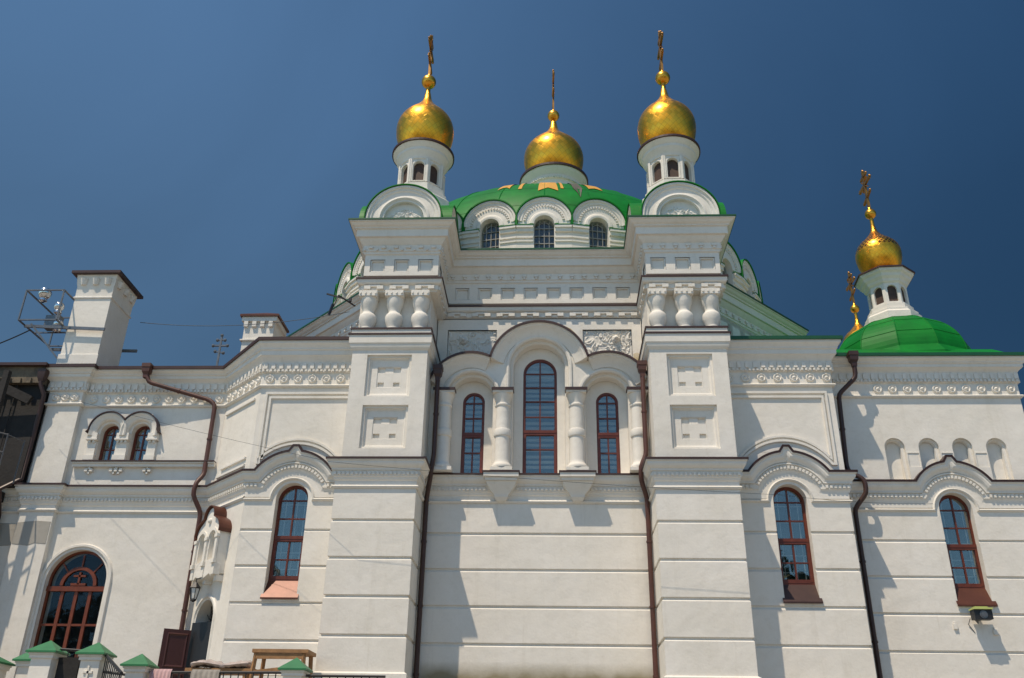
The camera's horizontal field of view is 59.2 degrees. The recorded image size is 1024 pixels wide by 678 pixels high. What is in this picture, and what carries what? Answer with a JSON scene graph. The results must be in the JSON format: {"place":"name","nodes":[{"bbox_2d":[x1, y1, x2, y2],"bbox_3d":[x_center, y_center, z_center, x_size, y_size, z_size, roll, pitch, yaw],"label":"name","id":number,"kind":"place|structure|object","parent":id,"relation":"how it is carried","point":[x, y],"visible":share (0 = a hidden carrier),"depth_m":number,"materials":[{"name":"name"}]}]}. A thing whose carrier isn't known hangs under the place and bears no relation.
{"place":"outdoors","nodes":[
{"label":"outdoors","id":0,"kind":"place"},
{"bbox_2d":[0,0,1023,410],"label":"sky","id":1,"kind":"structure","parent":0,"point":[218,156],"materials":[{"name":"blue"}]},
{"label":"ground","id":2,"kind":"structure","parent":0,"visible":0},
{"bbox_2d":[0,30,1023,677],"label":"church","id":3,"kind":"structure","parent":2,"relation":"on","point":[558,322],"depth_m":18.83,"materials":[{"name":"white paint"}]},
{"bbox_2d":[22,544,112,656],"bbox_3d":[-9.195,6.105,18.892,1.560,3.460,0.810,0,-26,2],"label":"window","id":4,"kind":"structure","parent":3,"relation":"in","point":[81,591],"depth_m":19.17,"materials":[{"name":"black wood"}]},
{"bbox_2d":[17,287,136,358],"bbox_3d":[-10.532,-0.197,21.977,2.247,1.939,1.566,0,-26,2],"label":"lamp cage","id":5,"kind":"object","parent":3,"relation":"attached to","point":[53,323],"visible":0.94,"depth_m":21.62,"materials":[{"name":"grey metal"}]},
{"bbox_2d":[0,329,30,343],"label":"overhead cable","id":6,"kind":"object","parent":5,"relation":"attached to","point":[15,336],"visible":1,"depth_m":21.41,"materials":[{"name":"black metal"}]},
{"bbox_2d":[98,426,118,459],"bbox_3d":[-9.120,2.532,20.746,0.480,0.970,0.550,0,-26,2],"label":"window","id":7,"kind":"structure","parent":3,"relation":"in","point":[111,444],"depth_m":20.65,"materials":[{"name":"red wood"}]},
{"bbox_2d":[130,426,149,459],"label":"window","id":8,"kind":"structure","parent":3,"relation":"in","point":[142,443],"depth_m":20.64,"materials":[{"name":"red wood"}]},
{"bbox_2d":[190,578,200,601],"bbox_3d":[-6.341,5.065,18.221,0.208,0.522,0.416,-15,-30,29],"label":"wall lantern","id":9,"kind":"object","parent":3,"relation":"attached to","point":[195,587],"depth_m":18.08,"materials":[{"name":"black metal"}]},
{"bbox_2d":[140,312,346,325],"bbox_3d":[-6.692,-0.465,22.339,5.547,0.288,0.015,-3,-27,9],"label":"overhead cable","id":10,"kind":"object","parent":3,"relation":"attached to","point":[246,324],"visible":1,"depth_m":22.25,"materials":[{"name":"grey metal"}]},
{"bbox_2d":[260,486,307,598],"bbox_3d":[-4.492,4.150,18.346,0.740,2.370,0.790,0,-26,2],"label":"window","id":11,"kind":"structure","parent":3,"relation":"in","point":[282,583],"depth_m":18.45,"materials":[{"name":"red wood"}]},
{"bbox_2d":[327,293,355,314],"bbox_3d":[-3.675,-0.686,19.381,0.634,0.660,0.345,14,-29,-25],"label":"wall bracket","id":12,"kind":"object","parent":3,"relation":"attached to","point":[349,300],"depth_m":19.39,"materials":[{"name":"black metal"}]},
{"bbox_2d":[460,393,484,472],"bbox_3d":[-0.831,2.189,19.638,0.540,2.020,0.565,0,-26,2],"label":"window","id":13,"kind":"structure","parent":3,"relation":"in","point":[472,444],"depth_m":19.60,"materials":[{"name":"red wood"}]},
{"bbox_2d":[47,392,899,503],"bbox_3d":[-1.484,1.834,17.857,18.489,3.038,1.295,-3,-26,7],"label":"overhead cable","id":14,"kind":"object","parent":3,"relation":"attached to","point":[486,475],"visible":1,"depth_m":16.92,"materials":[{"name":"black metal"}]},
{"bbox_2d":[522,360,557,472],"bbox_3d":[0.618,1.820,19.754,0.800,2.830,0.565,0,-26,2],"label":"window","id":15,"kind":"structure","parent":3,"relation":"in","point":[539,400],"depth_m":19.70,"materials":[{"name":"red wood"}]},
{"bbox_2d":[596,393,620,472],"bbox_3d":[2.066,2.177,19.512,0.540,2.020,0.565,0,-26,2],"label":"window","id":16,"kind":"structure","parent":3,"relation":"in","point":[607,417],"depth_m":19.47,"materials":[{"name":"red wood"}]},
{"bbox_2d":[773,487,822,603],"bbox_3d":[5.548,4.107,17.911,0.740,2.370,0.790,0,-26,2],"label":"window","id":17,"kind":"structure","parent":3,"relation":"in","point":[799,586],"depth_m":18.02,"materials":[{"name":"red wood"}]},
{"bbox_2d":[939,495,997,606],"bbox_3d":[9.081,4.320,18.337,0.760,2.310,0.770,0,-26,2],"label":"window","id":18,"kind":"structure","parent":3,"relation":"in","point":[968,591],"depth_m":18.41,"materials":[{"name":"red wood"}]},
{"bbox_2d":[968,606,993,632],"bbox_3d":[8.985,5.376,17.263,0.388,0.454,0.348,0,-26,2],"label":"security floodlight","id":19,"kind":"object","parent":3,"relation":"attached to","point":[981,613],"visible":1,"depth_m":17.19,"materials":[{"name":"black metal"}]},
{"bbox_2d":[993,627,998,634],"bbox_3d":[9.286,5.611,17.294,0.090,0.140,0.045,0,-26,2],"label":"junction box","id":20,"kind":"object","parent":3,"relation":"attached to","point":[995,631],"visible":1,"depth_m":17.27,"materials":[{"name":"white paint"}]},
{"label":"terrace","id":21,"kind":"structure","parent":2,"relation":"on","visible":0},
{"bbox_2d":[0,362,49,518],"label":"timber gallery","id":22,"kind":"object","parent":21,"relation":"on","point":[24,394],"visible":0.98,"depth_m":20.31,"materials":[{"name":"brown wood"}]},
{"bbox_2d":[0,640,385,677],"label":"balustrade","id":23,"kind":"object","parent":21,"relation":"on","point":[50,659],"visible":0.98,"depth_m":13.62,"materials":[{"name":"white paint"}]},
{"bbox_2d":[149,669,172,677],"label":"cloth","id":24,"kind":"object","parent":23,"relation":"hanging from","point":[160,673],"visible":1,"depth_m":13.60,"materials":[{"name":"pink fabric"}]},
{"bbox_2d":[190,669,220,677],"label":"cloth","id":25,"kind":"object","parent":23,"relation":"hanging from","point":[202,673],"visible":1,"depth_m":13.58,"materials":[{"name":"white fabric"}]},
{"bbox_2d":[185,659,259,677],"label":"wrapped bundle","id":26,"kind":"object","parent":21,"relation":"on","point":[239,665],"visible":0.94,"depth_m":15.57,"materials":[{"name":"white fabric"}]},
{"bbox_2d":[249,649,315,677],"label":"trestle table","id":27,"kind":"object","parent":21,"relation":"on","point":[265,654],"visible":0.87,"depth_m":15.59,"materials":[{"name":"brown wood"}]}
]}

